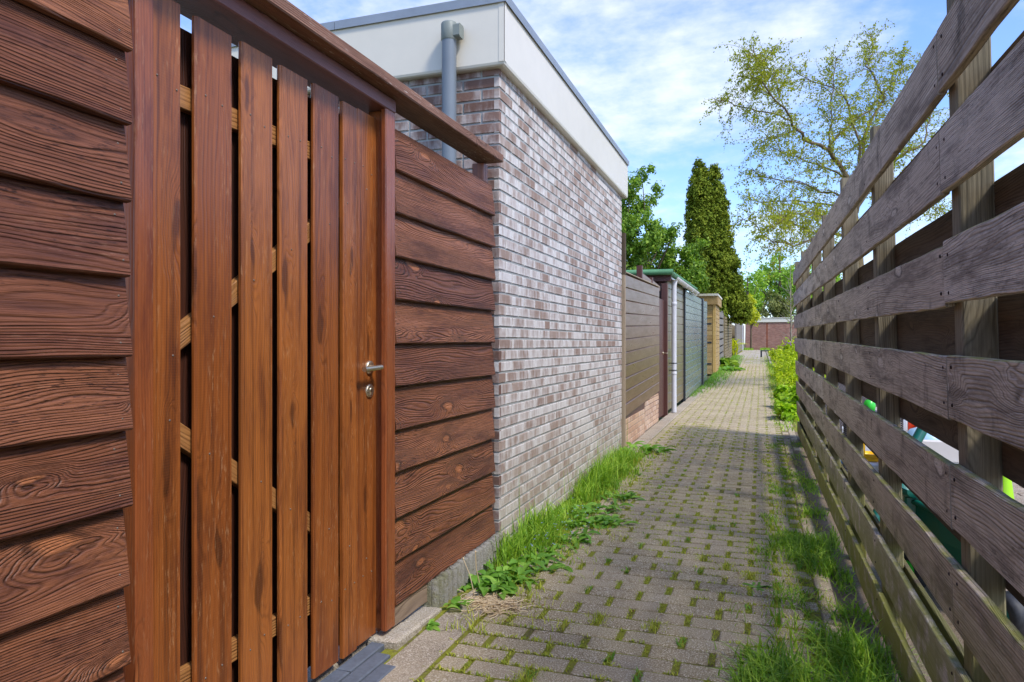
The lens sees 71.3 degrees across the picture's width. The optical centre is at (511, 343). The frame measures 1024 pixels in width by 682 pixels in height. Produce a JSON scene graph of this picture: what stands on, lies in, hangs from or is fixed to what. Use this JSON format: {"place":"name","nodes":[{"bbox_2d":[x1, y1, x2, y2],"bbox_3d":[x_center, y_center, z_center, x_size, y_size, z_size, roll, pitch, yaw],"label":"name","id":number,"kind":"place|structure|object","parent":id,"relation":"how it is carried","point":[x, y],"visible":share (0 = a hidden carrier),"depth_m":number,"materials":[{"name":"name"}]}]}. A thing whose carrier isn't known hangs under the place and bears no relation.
{"place":"outdoors","nodes":[
{"label":"outdoors","id":0,"kind":"place"},
{"bbox_2d":[180,0,1023,342],"label":"sky","id":1,"kind":"structure","parent":0,"point":[646,69],"materials":[{"name":"blue"}]},
{"bbox_2d":[381,350,834,681],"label":"joint sand","id":2,"kind":"structure","parent":0,"point":[392,653],"depth_m":3.21,"materials":[{"name":"beige sand"}]},
{"bbox_2d":[457,571,518,599],"bbox_3d":[-0.111,1.130,3.338,0.314,0.068,0.345,0,0,19],"label":"weed","id":3,"kind":"object","parent":2,"relation":"on","point":[504,588],"visible":0.89,"depth_m":3.31,"materials":[{"name":"green plant"}]},
{"bbox_2d":[450,588,534,618],"bbox_3d":[-0.109,1.134,3.128,0.428,0.032,0.339,0,0,19],"label":"dry straw","id":4,"kind":"object","parent":2,"relation":"on","point":[499,604],"visible":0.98,"depth_m":3.11,"materials":[{"name":"beige plant"}]},
{"bbox_2d":[519,434,620,530],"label":"grass stalks","id":5,"kind":"object","parent":2,"relation":"on","point":[571,483],"depth_m":4.97,"materials":[{"name":"green plant"}]},
{"bbox_2d":[485,444,662,574],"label":"grass tufts","id":6,"kind":"object","parent":2,"relation":"on","point":[601,474],"visible":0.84,"depth_m":4.51,"materials":[{"name":"green plant"}]},
{"bbox_2d":[562,514,600,528],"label":"weed","id":7,"kind":"object","parent":2,"relation":"on","point":[579,522],"visible":0.77,"depth_m":4.47,"materials":[{"name":"green plant"}]},
{"bbox_2d":[566,502,606,517],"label":"weed","id":8,"kind":"object","parent":2,"relation":"on","point":[582,510],"visible":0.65,"depth_m":4.81,"materials":[{"name":"green plant"}]},
{"bbox_2d":[690,354,745,396],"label":"grass","id":9,"kind":"structure","parent":2,"relation":"on","point":[716,375],"depth_m":19.77,"materials":[{"name":"green plant"}]},
{"bbox_2d":[719,356,738,366],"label":"leafy plant","id":10,"kind":"object","parent":2,"relation":"on","point":[726,362],"visible":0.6,"depth_m":24.94,"materials":[{"name":"green plant"}]},
{"bbox_2d":[719,365,745,370],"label":"leafy plant","id":11,"kind":"object","parent":2,"relation":"on","point":[735,368],"visible":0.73,"depth_m":23.14,"materials":[{"name":"green plant"}]},
{"bbox_2d":[732,338,744,354],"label":"spiky plant","id":12,"kind":"object","parent":2,"relation":"on","point":[735,345],"visible":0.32,"depth_m":36.70,"materials":[{"name":"yellow plant"}]},
{"bbox_2d":[712,356,772,393],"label":"joint grass","id":13,"kind":"structure","parent":2,"relation":"on","point":[754,373],"depth_m":20.32,"materials":[{"name":"green plant"}]},
{"bbox_2d":[742,582,774,590],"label":"weed","id":14,"kind":"object","parent":2,"relation":"on","point":[757,587],"visible":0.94,"depth_m":3.37,"materials":[{"name":"green plant"}]},
{"bbox_2d":[765,358,796,430],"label":"hedge foot grass","id":15,"kind":"structure","parent":2,"relation":"on","point":[770,370],"depth_m":15.82,"materials":[{"name":"green plant"}]},
{"bbox_2d":[771,342,797,377],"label":"shrub","id":16,"kind":"object","parent":2,"relation":"on","point":[793,352],"visible":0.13,"depth_m":20.12,"materials":[{"name":"green plant"}]},
{"bbox_2d":[423,364,831,681],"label":"path","id":17,"kind":"structure","parent":0,"point":[678,599],"depth_m":3.48,"materials":[{"name":"concrete"}]},
{"bbox_2d":[509,553,572,574],"bbox_3d":[0.115,1.127,3.659,0.325,0.060,0.294,0,0,-21],"label":"weed","id":18,"kind":"object","parent":17,"relation":"on","point":[543,562],"visible":0.84,"depth_m":3.65,"materials":[{"name":"green plant"}]},
{"bbox_2d":[523,543,575,564],"bbox_3d":[0.168,1.125,3.887,0.345,0.050,0.331,0,0,19],"label":"weed","id":19,"kind":"object","parent":17,"relation":"on","point":[553,551],"visible":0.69,"depth_m":3.88,"materials":[{"name":"green plant"}]},
{"bbox_2d":[438,446,680,640],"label":"path side grass","id":20,"kind":"structure","parent":17,"relation":"on","point":[528,591],"depth_m":3.53,"materials":[{"name":"green plant"}]},
{"bbox_2d":[551,527,601,548],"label":"weed","id":21,"kind":"object","parent":17,"relation":"on","point":[581,536],"visible":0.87,"depth_m":4.13,"materials":[{"name":"green plant"}]},
{"bbox_2d":[578,514,638,528],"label":"weed","id":22,"kind":"object","parent":17,"relation":"on","point":[605,521],"visible":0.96,"depth_m":4.52,"materials":[{"name":"green plant"}]},
{"bbox_2d":[584,498,633,513],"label":"weed","id":23,"kind":"object","parent":17,"relation":"on","point":[598,506],"visible":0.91,"depth_m":4.90,"materials":[{"name":"green plant"}]},
{"bbox_2d":[410,423,827,681],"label":"joint moss","id":24,"kind":"object","parent":17,"relation":"on","point":[507,649],"visible":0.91,"depth_m":3.63,"materials":[{"name":"green plant"}]},
{"bbox_2d":[600,490,645,500],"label":"weed","id":25,"kind":"object","parent":17,"relation":"on","point":[626,496],"visible":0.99,"depth_m":5.27,"materials":[{"name":"green plant"}]},
{"bbox_2d":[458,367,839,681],"bbox_3d":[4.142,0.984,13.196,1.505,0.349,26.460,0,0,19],"label":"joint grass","id":26,"kind":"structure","parent":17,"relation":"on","point":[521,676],"depth_m":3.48,"materials":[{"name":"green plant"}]},
{"bbox_2d":[621,441,676,454],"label":"weed","id":27,"kind":"object","parent":17,"relation":"on","point":[648,448],"visible":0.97,"depth_m":7.35,"materials":[{"name":"green plant"}]},
{"bbox_2d":[439,435,862,669],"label":"leaf litter","id":28,"kind":"object","parent":17,"relation":"on","point":[654,558],"visible":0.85,"depth_m":3.64,"materials":[{"name":"brown plant"}]},
{"bbox_2d":[527,439,832,681],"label":"seedling weeds","id":29,"kind":"object","parent":17,"relation":"on","point":[678,644],"visible":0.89,"depth_m":3.36,"materials":[{"name":"green plant"}]},
{"bbox_2d":[565,344,787,501],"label":"ground","id":30,"kind":"structure","parent":0,"point":[680,402],"depth_m":13.82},
{"bbox_2d":[320,642,395,681],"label":"threshold pavers","id":31,"kind":"object","parent":30,"relation":"on","point":[366,663],"visible":0.95,"depth_m":2.51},
{"bbox_2d":[307,606,441,681],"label":"threshold block","id":32,"kind":"structure","parent":30,"relation":"on","point":[403,631],"depth_m":2.76,"materials":[{"name":"concrete"}]},
{"bbox_2d":[0,0,132,681],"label":"wooden fence","id":33,"kind":"object","parent":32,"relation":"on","point":[66,424],"visible":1,"depth_m":1.48,"materials":[{"name":"brown wood"}]},
{"bbox_2d":[123,0,502,681],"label":"wooden gate","id":34,"kind":"structure","parent":32,"relation":"on","point":[259,512],"depth_m":2.10,"materials":[{"name":"brown wood"}]},
{"bbox_2d":[376,129,495,631],"bbox_3d":[-0.315,0.100,3.339,0.096,2.100,1.109,0,0,19],"label":"wooden fence","id":35,"kind":"object","parent":32,"relation":"on","point":[444,359],"visible":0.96,"depth_m":3.21,"materials":[{"name":"brown wood"}]},
{"bbox_2d":[231,0,628,541],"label":"brick shed","id":36,"kind":"structure","parent":30,"relation":"on","point":[491,73],"depth_m":4.43,"materials":[{"name":"brick"}]},
{"bbox_2d":[621,233,625,447],"bbox_3d":[1.143,0.010,7.335,0.048,2.280,0.055,0,0,19],"label":"corner post","id":37,"kind":"object","parent":36,"relation":"attached to","point":[623,353],"visible":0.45,"depth_m":7.31,"materials":[{"name":"brown wood"}]},
{"bbox_2d":[421,532,502,607],"bbox_3d":[-0.227,1.110,3.484,0.096,0.180,0.844,0,0,19],"label":"concrete edging","id":38,"kind":"object","parent":30,"relation":"on","point":[445,585],"visible":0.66,"depth_m":3.31,"materials":[{"name":"grey concrete"}]},
{"bbox_2d":[379,383,710,681],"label":"path edging","id":39,"kind":"object","parent":30,"relation":"on","point":[416,657],"visible":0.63,"depth_m":2.78,"materials":[{"name":"concrete"}]},
{"bbox_2d":[426,619,439,630],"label":"weed","id":40,"kind":"object","parent":39,"relation":"on","point":[432,624],"visible":1,"depth_m":2.89,"materials":[{"name":"green plant"}]},
{"bbox_2d":[443,596,472,611],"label":"weed","id":41,"kind":"object","parent":39,"relation":"on","point":[456,602],"visible":1,"depth_m":3.11,"materials":[{"name":"green plant"}]},
{"bbox_2d":[462,550,479,594],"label":"dandelion stalk","id":42,"kind":"object","parent":39,"relation":"on","point":[468,570],"visible":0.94,"depth_m":3.25,"materials":[{"name":"plant"}]},
{"bbox_2d":[469,566,525,586],"bbox_3d":[-0.066,1.127,3.473,0.296,0.053,0.274,0,0,19],"label":"weed","id":43,"kind":"object","parent":39,"relation":"on","point":[490,576],"visible":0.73,"depth_m":3.43,"materials":[{"name":"green plant"}]},
{"bbox_2d":[476,566,544,589],"bbox_3d":[-0.011,1.128,3.417,0.356,0.050,0.256,0,0,-10],"label":"weed","id":44,"kind":"object","parent":39,"relation":"on","point":[519,569],"visible":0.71,"depth_m":3.43,"materials":[{"name":"green plant"}]},
{"bbox_2d":[484,561,537,584],"bbox_3d":[-0.015,1.129,3.569,0.321,0.059,0.298,0,0,7],"label":"weed","id":45,"kind":"object","parent":39,"relation":"on","point":[523,564],"visible":0.65,"depth_m":3.56,"materials":[{"name":"green plant"}]},
{"bbox_2d":[626,265,659,445],"bbox_3d":[1.651,0.115,9.009,0.123,2.170,3.302,0,0,19],"label":"plank fence","id":46,"kind":"object","parent":30,"relation":"on","point":[642,350],"visible":0.88,"depth_m":8.66,"materials":[{"name":"wood"}]},
{"bbox_2d":[657,283,667,417],"bbox_3d":[2.221,0.105,10.537,0.114,2.030,0.900,0,0,19],"label":"garden door","id":47,"kind":"structure","parent":46,"relation":"attached to","point":[663,358],"depth_m":10.78,"materials":[{"name":"brown wood"}]},
{"bbox_2d":[657,298,663,417],"bbox_3d":[2.167,0.215,10.465,0.020,1.730,0.729,0,0,19],"label":"door leaf","id":48,"kind":"structure","parent":47,"relation":"in","point":[661,302],"depth_m":10.56,"materials":[{"name":"brown wood"}]},
{"bbox_2d":[626,269,698,411],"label":"garden shed","id":49,"kind":"structure","parent":30,"relation":"on","point":[677,283],"depth_m":11.17,"materials":[{"name":"white plastic"}]},
{"bbox_2d":[621,162,711,293],"bbox_3d":[3.845,-2.042,21.464,3.749,6.401,3.638,0,0,-32],"label":"garden tree","id":50,"kind":"object","parent":30,"relation":"on","point":[655,237],"visible":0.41,"depth_m":20.62,"materials":[{"name":"green plant"}]},
{"bbox_2d":[681,288,706,401],"bbox_3d":[4.178,0.006,16.007,0.167,2.188,5.820,0,0,19],"label":"plank fence","id":51,"kind":"object","parent":30,"relation":"on","point":[694,339],"visible":0.96,"depth_m":14.98,"materials":[{"name":"grey wood"}]},
{"bbox_2d":[668,293,721,373],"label":"garden shed","id":52,"kind":"structure","parent":30,"relation":"on","point":[714,302],"depth_m":21.74,"materials":[{"name":"yellow wood"}]},
{"bbox_2d":[682,157,752,324],"bbox_3d":[8.609,-3.431,29.962,2.891,8.779,2.420,0,0,19],"label":"conifer","id":53,"kind":"object","parent":30,"relation":"on","point":[707,203],"visible":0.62,"depth_m":29.59,"materials":[{"name":"green plant"}]},
{"bbox_2d":[719,311,723,365],"bbox_3d":[7.495,-0.179,25.769,0.120,2.105,3.270,0,0,19],"label":"slat fence","id":54,"kind":"object","parent":30,"relation":"on","point":[721,333],"visible":0.44,"depth_m":25.87,"materials":[{"name":"grey wood"}]},
{"bbox_2d":[723,316,731,357],"bbox_3d":[9.407,-0.210,31.192,0.120,2.022,7.370,0,0,19],"label":"slat fence","id":55,"kind":"object","parent":30,"relation":"on","point":[727,338],"visible":0.67,"depth_m":30.00,"materials":[{"name":"brown wood"}]},
{"bbox_2d":[732,324,734,343],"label":"slat fence","id":56,"kind":"object","parent":30,"relation":"on","point":[733,331],"visible":0.18,"depth_m":54.66,"materials":[{"name":"wood"}]},
{"bbox_2d":[735,323,743,353],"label":"slat fence","id":57,"kind":"object","parent":30,"relation":"on","point":[738,331],"visible":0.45,"depth_m":46.71,"materials":[{"name":"grey wood"}]},
{"bbox_2d":[738,269,764,315],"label":"broadleaf tree","id":58,"kind":"object","parent":30,"relation":"on","point":[749,289],"visible":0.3,"depth_m":69.81,"materials":[{"name":"green plant"}]},
{"bbox_2d":[746,293,761,348],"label":"tree","id":59,"kind":"object","parent":30,"relation":"on","point":[755,316],"visible":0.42,"depth_m":56.81,"materials":[{"name":"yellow plant"}]},
{"bbox_2d":[758,290,794,317],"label":"broadleaf tree","id":60,"kind":"object","parent":30,"relation":"on","point":[775,307],"visible":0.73,"depth_m":66.98,"materials":[{"name":"green plant"}]},
{"bbox_2d":[767,337,794,360],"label":"shrub","id":61,"kind":"object","parent":30,"relation":"on","point":[782,349],"visible":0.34,"depth_m":29.27,"materials":[{"name":"green plant"}]},
{"bbox_2d":[772,384,795,403],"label":"shrub","id":62,"kind":"object","parent":30,"relation":"on","point":[780,394],"visible":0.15,"depth_m":12.06,"materials":[{"name":"green plant"}]},
{"bbox_2d":[774,348,794,364],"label":"shrub","id":63,"kind":"object","parent":30,"relation":"on","point":[779,358],"visible":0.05,"depth_m":24.53,"materials":[{"name":"green plant"}]},
{"bbox_2d":[773,390,798,420],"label":"shrub","id":64,"kind":"object","parent":30,"relation":"on","point":[785,410],"visible":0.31,"depth_m":10.21,"materials":[{"name":"green plant"}]},
{"bbox_2d":[778,261,796,344],"bbox_3d":[11.716,-1.329,30.049,0.985,4.258,1.086,0,0,-26],"label":"young tree","id":65,"kind":"object","parent":30,"relation":"on","point":[790,321],"visible":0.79,"depth_m":29.99,"materials":[{"name":"green plant"}]},
{"bbox_2d":[744,251,841,316],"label":"broadleaf tree","id":66,"kind":"object","parent":30,"relation":"on","point":[780,276],"visible":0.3,"depth_m":75.45,"materials":[{"name":"green plant"}]},
{"bbox_2d":[699,18,951,280],"bbox_3d":[7.199,-3.517,16.228,7.148,9.452,5.034,0,0,-19],"label":"birch tree","id":67,"kind":"object","parent":30,"relation":"on","point":[785,221],"visible":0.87,"depth_m":15.72,"materials":[{"name":"green plant"}]},
{"bbox_2d":[793,0,1023,681],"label":"board fence","id":68,"kind":"object","parent":30,"relation":"on","point":[922,328],"visible":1,"depth_m":1.87,"materials":[{"name":"wood"}]},
{"bbox_2d":[738,350,767,363],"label":"path slabs","id":69,"kind":"structure","parent":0,"point":[746,353],"depth_m":36.30,"materials":[{"name":"concrete"}]},
{"bbox_2d":[743,347,770,349],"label":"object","id":70,"kind":"structure","parent":69,"relation":"on","point":[747,348],"depth_m":56.13,"materials":[{"name":"green plant"}]},
{"bbox_2d":[745,317,796,349],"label":"brick garage","id":71,"kind":"structure","parent":0,"point":[767,333],"depth_m":60.40,"materials":[{"name":"red brick"}]},
{"bbox_2d":[864,400,875,410],"bbox_3d":[2.576,0.448,5.209,0.141,0.108,0.084,0,0,19],"label":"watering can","id":72,"kind":"object","parent":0,"point":[871,405],"visible":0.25,"depth_m":5.17,"materials":[{"name":"green plastic"}]},
{"bbox_2d":[781,431,963,681],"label":"soil verge","id":73,"kind":"structure","parent":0,"point":[807,468],"depth_m":3.62,"materials":[{"name":"brown soil"}]},
{"bbox_2d":[757,457,861,680],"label":"verge moss","id":74,"kind":"object","parent":73,"relation":"on","point":[784,509],"visible":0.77,"depth_m":3.82,"materials":[{"name":"green plant"}]},
{"bbox_2d":[778,415,848,667],"bbox_3d":[2.394,1.139,5.885,0.155,0.094,14.690,0,0,19],"label":"path border","id":75,"kind":"object","parent":73,"relation":"on","point":[818,579],"visible":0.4,"depth_m":3.51,"materials":[{"name":"concrete"}]},
{"bbox_2d":[706,436,928,681],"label":"verge grass","id":76,"kind":"structure","parent":73,"relation":"on","point":[758,658],"depth_m":2.69,"materials":[{"name":"green plant"}]},
{"bbox_2d":[843,410,903,499],"bbox_3d":[2.629,0.827,5.212,0.360,0.646,0.360,0,0,19],"label":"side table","id":77,"kind":"object","parent":73,"relation":"on","point":[845,427],"visible":0.06,"depth_m":5.40,"materials":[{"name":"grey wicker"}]},
{"bbox_2d":[848,427,926,521],"bbox_3d":[2.418,0.763,4.423,0.738,0.775,0.277,0,0,-12],"label":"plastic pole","id":78,"kind":"object","parent":73,"relation":"on","point":[919,434],"visible":0.04,"depth_m":4.51,"materials":[{"name":"plastic"}]},
{"bbox_2d":[907,427,958,463],"bbox_3d":[3.443,0.915,5.829,0.730,0.470,0.610,0,0,19],"label":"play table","id":79,"kind":"object","parent":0,"point":[948,452],"visible":0.04,"depth_m":5.57,"materials":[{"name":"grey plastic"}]},
{"bbox_2d":[927,481,1023,640],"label":"patio paving","id":80,"kind":"structure","parent":0,"point":[1018,490],"depth_m":5.37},
{"bbox_2d":[814,382,876,441],"bbox_3d":[3.773,0.775,7.745,0.880,0.690,0.800,0,0,19],"label":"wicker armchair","id":81,"kind":"object","parent":80,"relation":"on","point":[842,387],"visible":0.02,"depth_m":7.97,"materials":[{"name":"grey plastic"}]},
{"bbox_2d":[842,426,878,472],"bbox_3d":[3.291,0.970,6.471,0.500,0.360,0.520,0,0,19],"label":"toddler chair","id":82,"kind":"object","parent":80,"relation":"on","point":[870,457],"visible":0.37,"depth_m":6.30,"materials":[{"name":"yellow plastic"}]},
{"bbox_2d":[903,420,915,431],"bbox_3d":[3.691,0.840,6.261,0.620,0.620,0.050,0,0,19],"label":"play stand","id":83,"kind":"object","parent":80,"relation":"on","point":[907,425],"visible":0.01,"depth_m":6.31,"materials":[{"name":"white plastic"}]},
{"bbox_2d":[902,484,1023,635],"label":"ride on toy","id":84,"kind":"object","parent":80,"relation":"on","point":[946,537],"visible":0.21,"depth_m":3.12,"materials":[{"name":"green plastic"}]},
{"bbox_2d":[1003,476,1013,498],"bbox_3d":[2.779,0.833,3.867,0.410,0.635,0.410,0,0,19],"label":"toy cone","id":85,"kind":"object","parent":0,"point":[1007,487],"depth_m":3.86,"materials":[{"name":"plastic"}]},
{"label":"garden patio","id":86,"kind":"structure","parent":0,"visible":0},
{"bbox_2d":[773,354,813,385],"bbox_3d":[6.791,0.639,16.526,1.278,0.882,1.958,0,0,33],"label":"shrub","id":87,"kind":"object","parent":86,"relation":"on","point":[787,370],"visible":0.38,"depth_m":16.28,"materials":[{"name":"green plant"}]},
{"bbox_2d":[776,368,825,391],"bbox_3d":[5.823,0.763,13.978,1.225,0.696,1.586,0,0,19],"label":"shrub","id":88,"kind":"object","parent":86,"relation":"on","point":[789,379],"visible":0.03,"depth_m":13.84,"materials":[{"name":"green plant"}]}
]}

